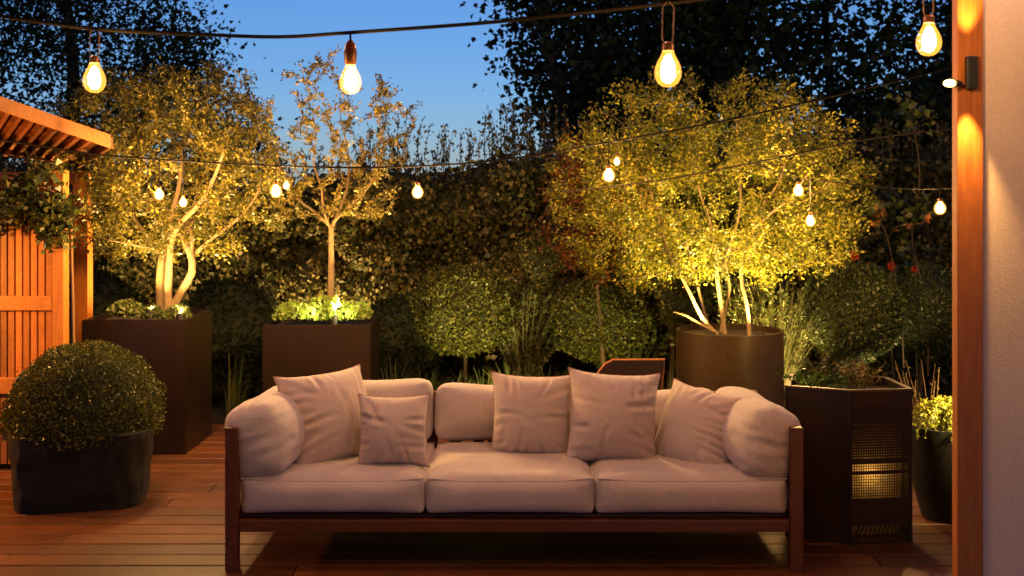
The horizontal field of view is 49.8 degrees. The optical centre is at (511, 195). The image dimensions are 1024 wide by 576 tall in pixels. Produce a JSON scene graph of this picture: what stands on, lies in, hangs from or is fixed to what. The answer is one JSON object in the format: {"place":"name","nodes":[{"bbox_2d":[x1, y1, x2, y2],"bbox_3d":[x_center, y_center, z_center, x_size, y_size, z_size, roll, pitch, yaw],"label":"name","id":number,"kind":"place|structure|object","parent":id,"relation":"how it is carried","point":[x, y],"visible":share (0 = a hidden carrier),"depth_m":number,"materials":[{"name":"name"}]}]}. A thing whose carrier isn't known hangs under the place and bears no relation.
{"place":"outdoors","nodes":[
{"label":"outdoors","id":0,"kind":"place"},
{"bbox_2d":[0,0,705,38],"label":"light cable","id":1,"kind":"object","parent":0,"point":[344,32],"visible":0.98,"depth_m":3.00,"materials":[{"name":"rubber"}]},
{"bbox_2d":[89,30,99,63],"bbox_3d":[-1.135,-0.370,3.000,0.061,0.179,0.061,0,0,0],"label":"hanging bulb","id":2,"kind":"object","parent":1,"relation":"hanging from","point":[94,59],"visible":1,"depth_m":3.00,"materials":[{"name":"gold metal"}]},
{"bbox_2d":[344,34,356,65],"bbox_3d":[-0.439,-0.361,3.000,0.061,0.171,0.061,0,0,0],"label":"hanging bulb","id":3,"kind":"object","parent":1,"relation":"hanging from","point":[350,54],"visible":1,"depth_m":2.99,"materials":[{"name":"brown metal"}]},
{"bbox_2d":[662,1,674,51],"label":"hanging bulb","id":4,"kind":"object","parent":1,"relation":"hanging from","point":[667,46],"visible":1,"depth_m":2.75,"materials":[{"name":"gold metal"}]},
{"bbox_2d":[923,0,933,23],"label":"hanging bulb","id":5,"kind":"object","parent":1,"relation":"hanging from","point":[928,19],"visible":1,"depth_m":2.89,"materials":[{"name":"gold metal"}]},
{"bbox_2d":[0,0,947,188],"label":"sky","id":6,"kind":"structure","parent":0,"point":[436,68],"materials":[{"name":"blue"}]},
{"bbox_2d":[0,67,951,168],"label":"light cable","id":7,"kind":"object","parent":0,"point":[485,160],"visible":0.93,"depth_m":5.90,"materials":[{"name":"rubber"}]},
{"bbox_2d":[157,158,160,188],"bbox_3d":[-1.885,-0.089,5.900,0.056,0.224,0.056,0,0,0],"label":"hanging bulb","id":8,"kind":"object","parent":7,"relation":"hanging from","point":[159,187],"visible":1,"depth_m":5.90,"materials":[{"name":"gold metal"}]},
{"bbox_2d":[181,162,184,197],"bbox_3d":[-1.832,-0.066,6.150,0.049,0.260,0.049,0,0,0],"label":"hanging bulb","id":9,"kind":"object","parent":7,"relation":"hanging from","point":[183,196],"visible":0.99,"depth_m":6.15,"materials":[{"name":"gold metal"}]},
{"bbox_2d":[273,167,277,184],"bbox_3d":[-1.261,-0.078,5.900,0.064,0.177,0.064,0,0,0],"label":"hanging bulb","id":10,"kind":"object","parent":7,"relation":"hanging from","point":[275,182],"visible":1,"depth_m":5.90,"materials":[{"name":"gold metal"}]},
{"bbox_2d":[415,167,419,185],"bbox_3d":[-0.504,-0.072,5.900,0.064,0.173,0.064,0,0,0],"label":"hanging bulb","id":11,"kind":"object","parent":7,"relation":"hanging from","point":[417,183],"visible":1,"depth_m":5.89,"materials":[{"name":"gold metal"}]},
{"bbox_2d":[606,143,610,168],"bbox_3d":[0.517,-0.179,5.900,0.068,0.214,0.068,0,0,0],"label":"hanging bulb","id":12,"kind":"object","parent":7,"relation":"hanging from","point":[608,165],"visible":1,"depth_m":5.90,"materials":[{"name":"gold metal"}]},
{"bbox_2d":[212,394,951,423],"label":"ground","id":13,"kind":"structure","parent":0,"point":[217,406],"depth_m":8.51,"materials":[{"name":"brown wood"}]},
{"bbox_2d":[0,96,112,344],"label":"wooden canopy","id":14,"kind":"object","parent":13,"relation":"on","point":[20,122],"visible":0.65,"depth_m":6.41,"materials":[{"name":"brown wood"}]},
{"bbox_2d":[69,264,145,348],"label":"round bush","id":15,"kind":"object","parent":13,"relation":"on","point":[109,289],"visible":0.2,"depth_m":7.54,"materials":[{"name":"green plant"}]},
{"bbox_2d":[0,0,323,193],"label":"tall tree","id":16,"kind":"object","parent":13,"relation":"on","point":[71,49],"visible":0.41,"depth_m":11.87,"materials":[{"name":"green plant"}]},
{"bbox_2d":[184,273,278,416],"bbox_3d":[-2.047,1.081,7.996,0.799,1.040,0.779,0,0,0],"label":"round bush","id":17,"kind":"object","parent":13,"relation":"on","point":[243,311],"visible":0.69,"depth_m":7.78,"materials":[{"name":"green plant"}]},
{"bbox_2d":[212,351,255,423],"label":"grass clump","id":18,"kind":"object","parent":13,"relation":"on","point":[230,399],"visible":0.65,"depth_m":7.52,"materials":[{"name":"green plant"}]},
{"bbox_2d":[380,354,429,379],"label":"grass clump","id":19,"kind":"object","parent":13,"relation":"on","point":[396,375],"visible":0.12,"depth_m":7.64,"materials":[{"name":"green plant"}]},
{"bbox_2d":[370,292,445,379],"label":"round bush","id":20,"kind":"object","parent":13,"relation":"on","point":[401,342],"visible":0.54,"depth_m":7.85,"materials":[{"name":"green plant"}]},
{"bbox_2d":[405,365,452,390],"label":"grass clump","id":21,"kind":"object","parent":13,"relation":"on","point":[432,382],"visible":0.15,"depth_m":7.54,"materials":[{"name":"green plant"}]},
{"bbox_2d":[418,372,483,388],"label":"grass clump","id":22,"kind":"object","parent":13,"relation":"on","point":[452,380],"visible":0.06,"depth_m":7.54,"materials":[{"name":"green plant"}]},
{"bbox_2d":[405,260,523,382],"bbox_3d":[-0.344,1.030,7.903,0.810,1.141,0.804,0,0,-35],"label":"ball shrub","id":23,"kind":"object","parent":13,"relation":"on","point":[464,310],"visible":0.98,"depth_m":7.66,"materials":[{"name":"green plant"}]},
{"bbox_2d":[454,368,494,384],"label":"grass clump","id":24,"kind":"object","parent":13,"relation":"on","point":[489,381],"visible":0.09,"depth_m":7.60,"materials":[{"name":"green plant"}]},
{"bbox_2d":[0,99,951,401],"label":"ivy hedge","id":25,"kind":"object","parent":13,"relation":"on","point":[470,213],"visible":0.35,"depth_m":8.72,"materials":[{"name":"green plant"}]},
{"bbox_2d":[475,360,539,384],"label":"grass clump","id":26,"kind":"object","parent":13,"relation":"on","point":[517,374],"visible":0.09,"depth_m":7.54,"materials":[{"name":"green plant"}]},
{"bbox_2d":[498,283,567,376],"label":"twiggy shrub","id":27,"kind":"object","parent":13,"relation":"on","point":[531,340],"visible":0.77,"depth_m":7.99,"materials":[{"name":"green plant"}]},
{"bbox_2d":[516,367,569,376],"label":"grass clump","id":28,"kind":"object","parent":13,"relation":"on","point":[549,372],"visible":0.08,"depth_m":7.62,"materials":[{"name":"green plant"}]},
{"bbox_2d":[509,218,589,376],"bbox_3d":[0.308,0.879,8.406,0.626,1.443,0.598,0,0,-26],"label":"hedge bush","id":29,"kind":"object","parent":13,"relation":"on","point":[531,265],"visible":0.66,"depth_m":8.24,"materials":[{"name":"green plant"}]},
{"bbox_2d":[526,119,657,366],"bbox_3d":[0.569,0.527,7.693,0.928,2.148,0.808,0,0,-37],"label":"autumn shrub","id":30,"kind":"object","parent":13,"relation":"on","point":[569,170],"visible":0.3,"depth_m":7.64,"materials":[{"name":"green plant"}]},
{"bbox_2d":[546,273,655,364],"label":"ball shrub","id":31,"kind":"object","parent":13,"relation":"on","point":[624,318],"visible":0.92,"depth_m":7.76,"materials":[{"name":"green plant"}]},
{"bbox_2d":[459,0,800,160],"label":"tall tree","id":32,"kind":"object","parent":13,"relation":"on","point":[591,66],"visible":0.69,"depth_m":11.71,"materials":[{"name":"green plant"}]},
{"bbox_2d":[589,322,683,368],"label":"leafy bush","id":33,"kind":"object","parent":13,"relation":"on","point":[637,352],"visible":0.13,"depth_m":7.97,"materials":[{"name":"green plant"}]},
{"bbox_2d":[662,370,672,389],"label":"grass clump","id":34,"kind":"object","parent":13,"relation":"on","point":[668,383],"visible":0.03,"depth_m":7.81,"materials":[{"name":"green plant"}]},
{"bbox_2d":[626,236,721,388],"bbox_3d":[1.190,0.905,8.252,0.712,1.392,0.706,0,0,0],"label":"hedge bush","id":35,"kind":"object","parent":13,"relation":"on","point":[664,302],"visible":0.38,"depth_m":8.06,"materials":[{"name":"green plant"}]},
{"bbox_2d":[698,273,832,407],"bbox_3d":[1.735,0.987,7.361,0.980,0.944,0.989,0,0,0],"label":"fine leaved shrub","id":36,"kind":"object","parent":13,"relation":"on","point":[788,355],"visible":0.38,"depth_m":7.28,"materials":[{"name":"green plant"}]},
{"bbox_2d":[660,0,951,153],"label":"tall tree","id":37,"kind":"object","parent":13,"relation":"on","point":[807,58],"visible":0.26,"depth_m":11.38,"materials":[{"name":"green plant"}]},
{"bbox_2d":[799,260,907,373],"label":"ball shrub","id":38,"kind":"object","parent":13,"relation":"on","point":[862,308],"visible":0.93,"depth_m":7.09,"materials":[{"name":"green plant"}]},
{"bbox_2d":[850,251,859,262],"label":"red flower","id":39,"kind":"object","parent":13,"relation":"on","point":[855,257],"visible":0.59,"depth_m":7.74,"materials":[{"name":"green plant"}]},
{"bbox_2d":[808,347,926,382],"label":"leafy bush","id":40,"kind":"object","parent":13,"relation":"on","point":[878,362],"visible":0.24,"depth_m":8.18,"materials":[{"name":"green plant"}]},
{"bbox_2d":[802,40,951,236],"bbox_3d":[3.939,0.048,9.480,2.794,3.392,2.277,0,0,0],"label":"evergreen tree","id":41,"kind":"object","parent":13,"relation":"on","point":[929,94],"visible":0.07,"depth_m":9.49,"materials":[{"name":"green plant"}]},
{"bbox_2d":[886,262,894,379],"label":"red flower","id":42,"kind":"object","parent":13,"relation":"on","point":[889,265],"visible":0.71,"depth_m":7.75,"materials":[{"name":"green plant"}]},
{"bbox_2d":[859,163,933,367],"bbox_3d":[2.539,0.463,7.314,0.480,1.381,0.224,0,0,15],"label":"autumn vine","id":43,"kind":"object","parent":13,"relation":"on","point":[926,219],"visible":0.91,"depth_m":7.30,"materials":[{"name":"brown plant"}]},
{"bbox_2d":[865,82,938,375],"bbox_3d":[2.666,0.238,7.517,0.539,2.035,0.391,0,0,0],"label":"climbing vine","id":44,"kind":"object","parent":13,"relation":"on","point":[909,210],"visible":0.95,"depth_m":7.55,"materials":[{"name":"green plant"}]},
{"bbox_2d":[911,265,918,401],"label":"red flower","id":45,"kind":"object","parent":13,"relation":"on","point":[914,268],"visible":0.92,"depth_m":7.75,"materials":[{"name":"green plant"}]},
{"bbox_2d":[885,261,951,409],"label":"ball shrub","id":46,"kind":"object","parent":13,"relation":"on","point":[928,315],"visible":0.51,"depth_m":7.66,"materials":[{"name":"green plant"}]},
{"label":"deck joists","id":47,"kind":"structure","parent":13,"relation":"on","visible":0},
{"bbox_2d":[0,424,951,575],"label":"deck","id":48,"kind":"structure","parent":47,"relation":"on","point":[172,523],"depth_m":4.70,"materials":[{"name":"brown wood"}]},
{"bbox_2d":[0,170,68,466],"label":"slatted fence","id":49,"kind":"object","parent":48,"relation":"on","point":[34,302],"visible":0.34,"depth_m":6.05,"materials":[{"name":"brown wood"}]},
{"bbox_2d":[0,158,85,342],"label":"creeper","id":50,"kind":"object","parent":49,"relation":"hanging from","point":[62,208],"visible":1,"depth_m":5.95,"materials":[{"name":"green plant"}]},
{"bbox_2d":[7,426,154,513],"bbox_3d":[-2.135,1.314,5.518,0.664,0.365,0.664,0,0,-13],"label":"planter tub","id":51,"kind":"object","parent":48,"relation":"on","point":[49,480],"visible":0.85,"depth_m":5.22,"materials":[{"name":"black plastic"}]},
{"bbox_2d":[0,339,167,452],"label":"ball shrub","id":52,"kind":"object","parent":51,"relation":"in","point":[80,392],"visible":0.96,"depth_m":5.29,"materials":[{"name":"green plant"}]},
{"bbox_2d":[82,310,211,453],"bbox_3d":[-2.193,1.107,6.680,0.603,0.778,0.560,0,0,0],"label":"square planter","id":53,"kind":"object","parent":48,"relation":"on","point":[176,354],"visible":0.66,"depth_m":6.40,"materials":[{"name":"brown metal"}]},
{"bbox_2d":[106,298,142,318],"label":"rosette plant","id":54,"kind":"object","parent":53,"relation":"on","point":[124,308],"visible":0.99,"depth_m":6.46,"materials":[{"name":"green plant"}]},
{"bbox_2d":[146,311,154,319],"bbox_3d":[-2.116,0.759,6.454,0.051,0.177,0.061,0,0,0],"label":"garden spotlight","id":55,"kind":"object","parent":53,"relation":"in","point":[149,318],"visible":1,"depth_m":6.43,"materials":[{"name":"black metal"}]},
{"bbox_2d":[139,304,163,319],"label":"rosette plant","id":56,"kind":"object","parent":53,"relation":"on","point":[158,311],"visible":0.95,"depth_m":6.46,"materials":[{"name":"green plant"}]},
{"bbox_2d":[22,49,290,310],"bbox_3d":[-2.138,-0.102,6.718,1.596,1.651,1.134,0,0,0],"label":"multi stem tree","id":57,"kind":"object","parent":53,"relation":"on","point":[184,228],"visible":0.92,"depth_m":6.65,"materials":[{"name":"green plant"}]},
{"bbox_2d":[162,303,192,319],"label":"rosette plant","id":58,"kind":"object","parent":53,"relation":"on","point":[171,312],"visible":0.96,"depth_m":6.48,"materials":[{"name":"green plant"}]},
{"bbox_2d":[176,314,184,319],"bbox_3d":[-1.938,0.777,6.452,0.052,0.178,0.063,0,0,0],"label":"garden spotlight","id":59,"kind":"object","parent":53,"relation":"in","point":[180,316],"visible":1,"depth_m":6.44,"materials":[{"name":"black metal"}]},
{"bbox_2d":[263,316,379,392],"bbox_3d":[-1.222,1.151,7.140,0.675,0.691,0.480,0,0,0],"label":"square planter","id":60,"kind":"object","parent":48,"relation":"on","point":[297,347],"visible":0.53,"depth_m":6.90,"materials":[{"name":"brown metal"}]},
{"bbox_2d":[271,299,307,320],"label":"fern plant","id":61,"kind":"object","parent":60,"relation":"on","point":[291,309],"visible":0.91,"depth_m":7.02,"materials":[{"name":"green plant"}]},
{"bbox_2d":[304,294,344,320],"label":"fern plant","id":62,"kind":"object","parent":60,"relation":"on","point":[322,307],"visible":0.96,"depth_m":7.01,"materials":[{"name":"green plant"}]},
{"bbox_2d":[240,44,421,296],"bbox_3d":[-1.208,-0.105,7.135,1.206,1.775,0.945,0,0,0],"label":"slim tree","id":63,"kind":"object","parent":60,"relation":"in","point":[376,174],"visible":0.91,"depth_m":7.11,"materials":[{"name":"green plant"}]},
{"bbox_2d":[331,316,337,324],"bbox_3d":[-1.126,0.848,6.999,0.052,0.174,0.053,0,0,0],"label":"garden spotlight","id":64,"kind":"object","parent":60,"relation":"on","point":[334,320],"visible":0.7,"depth_m":6.98,"materials":[{"name":"black metal"}]},
{"bbox_2d":[338,300,373,320],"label":"fern plant","id":65,"kind":"object","parent":60,"relation":"on","point":[357,310],"visible":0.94,"depth_m":7.04,"materials":[{"name":"green plant"}]},
{"bbox_2d":[225,378,802,571],"bbox_3d":[0.004,1.165,4.835,2.360,0.670,0.870,0,0,0],"label":"sofa","id":66,"kind":"object","parent":48,"relation":"on","point":[478,484],"visible":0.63,"depth_m":4.43,"materials":[{"name":"beige fabric"}]},
{"bbox_2d":[273,364,366,463],"bbox_3d":[-0.796,0.964,4.799,0.429,0.407,0.319,0,0,-43],"label":"throw pillow","id":67,"kind":"object","parent":66,"relation":"on","point":[328,404],"visible":0.66,"depth_m":4.68,"materials":[{"name":"fabric"}]},
{"bbox_2d":[357,393,429,467],"bbox_3d":[-0.500,0.989,4.659,0.309,0.301,0.219,0,0,0],"label":"throw pillow","id":68,"kind":"object","parent":66,"relation":"on","point":[393,430],"visible":1,"depth_m":4.59,"materials":[{"name":"fabric"}]},
{"bbox_2d":[491,371,570,452],"bbox_3d":[0.092,0.976,4.900,0.394,0.385,0.271,0,0,0],"label":"throw pillow","id":69,"kind":"object","parent":66,"relation":"on","point":[532,414],"visible":0.85,"depth_m":4.81,"materials":[{"name":"fabric"}]},
{"bbox_2d":[565,367,660,460],"bbox_3d":[0.438,0.963,4.799,0.432,0.426,0.291,0,0,0],"label":"throw pillow","id":70,"kind":"object","parent":66,"relation":"on","point":[612,416],"visible":0.92,"depth_m":4.70,"materials":[{"name":"fabric"}]},
{"bbox_2d":[655,378,743,463],"bbox_3d":[0.806,1.018,4.780,0.306,0.401,0.390,0,0,-36],"label":"throw pillow","id":71,"kind":"object","parent":66,"relation":"on","point":[691,424],"visible":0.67,"depth_m":4.68,"materials":[{"name":"fabric"}]},
{"bbox_2d":[597,358,664,389],"bbox_3d":[0.568,1.174,6.060,0.465,0.652,0.620,0,0,0],"label":"lounge chair","id":72,"kind":"object","parent":48,"relation":"on","point":[632,366],"visible":0.15,"depth_m":5.75,"materials":[{"name":"brown wood"}]},
{"bbox_2d":[676,323,783,407],"bbox_3d":[1.366,1.167,6.930,0.666,0.658,0.666,0,0,0],"label":"round planter","id":73,"kind":"object","parent":48,"relation":"on","point":[734,357],"visible":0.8,"depth_m":6.66,"materials":[{"name":"brown metal"}]},
{"bbox_2d":[535,61,887,335],"bbox_3d":[1.294,0.033,7.024,2.298,1.731,1.379,0,0,0],"label":"spreading tree","id":74,"kind":"object","parent":73,"relation":"in","point":[710,238],"visible":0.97,"depth_m":6.91,"materials":[{"name":"green plant"}]},
{"bbox_2d":[784,374,912,545],"bbox_3d":[1.462,1.163,4.945,0.532,0.665,0.443,0,0,0],"label":"hexagonal planter","id":75,"kind":"object","parent":48,"relation":"on","point":[857,460],"visible":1,"depth_m":4.76,"materials":[{"name":"metal"}]},
{"bbox_2d":[773,370,858,388],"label":"herb plant","id":76,"kind":"object","parent":75,"relation":"on","point":[809,381],"visible":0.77,"depth_m":4.97,"materials":[{"name":"green plant"}]},
{"bbox_2d":[792,352,857,384],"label":"herb plant","id":77,"kind":"object","parent":75,"relation":"in","point":[811,371],"visible":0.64,"depth_m":5.12,"materials":[{"name":"green plant"}]},
{"bbox_2d":[812,356,889,388],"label":"tuft plant","id":78,"kind":"object","parent":75,"relation":"on","point":[856,377],"visible":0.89,"depth_m":5.00,"materials":[{"name":"green plant"}]},
{"bbox_2d":[912,420,951,523],"bbox_3d":[2.026,1.283,5.150,0.330,0.426,0.330,0,0,0],"label":"plant pot","id":79,"kind":"object","parent":48,"relation":"on","point":[932,467],"visible":0.42,"depth_m":5.04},
{"bbox_2d":[895,360,949,428],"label":"dry grass","id":80,"kind":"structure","parent":79,"relation":"in","point":[919,392],"depth_m":5.30,"materials":[{"name":"brown plant"}]},
{"bbox_2d":[912,394,951,440],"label":"trailing plant","id":81,"kind":"object","parent":79,"relation":"in","point":[938,408],"visible":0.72,"depth_m":5.09,"materials":[{"name":"yellow plant"}]},
{"bbox_2d":[952,0,982,575],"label":"wooden post","id":82,"kind":"object","parent":48,"relation":"on","point":[967,316],"visible":1,"depth_m":3.25,"materials":[{"name":"brown wood"}]},
{"bbox_2d":[951,56,977,89],"bbox_3d":[1.311,-0.361,3.228,0.105,0.097,0.030,0,0,-13],"label":"wall light","id":83,"kind":"object","parent":82,"relation":"attached to","point":[971,72],"visible":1,"depth_m":3.22,"materials":[{"name":"black metal"}]},
{"bbox_2d":[983,0,1023,575],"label":"stucco wall","id":84,"kind":"structure","parent":48,"relation":"on","point":[1003,287],"depth_m":3.27,"materials":[{"name":"beige paint"}]},
{"bbox_2d":[560,128,951,192],"bbox_3d":[1.663,-0.244,6.228,2.786,0.450,0.018,0,0,5],"label":"light cable","id":85,"kind":"object","parent":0,"point":[756,161],"visible":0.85,"depth_m":6.25,"materials":[{"name":"rubber"}]},
{"bbox_2d":[744,160,951,189],"bbox_3d":[2.231,-0.121,6.220,1.849,0.169,0.006,0,0,0],"label":"light cable","id":86,"kind":"object","parent":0,"point":[846,183],"visible":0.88,"depth_m":6.22,"materials":[{"name":"rubber"}]},
{"bbox_2d":[808,179,812,214],"bbox_3d":[1.681,0.039,6.220,0.059,0.268,0.059,0,0,0],"label":"hanging bulb","id":87,"kind":"object","parent":86,"relation":"hanging from","point":[810,213],"visible":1,"depth_m":6.22,"materials":[{"name":"gold metal"}]},
{"bbox_2d":[937,189,942,201],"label":"hanging bulb","id":88,"kind":"object","parent":86,"relation":"hanging from","point":[939,199],"visible":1,"depth_m":6.22,"materials":[{"name":"metal"}]}
]}

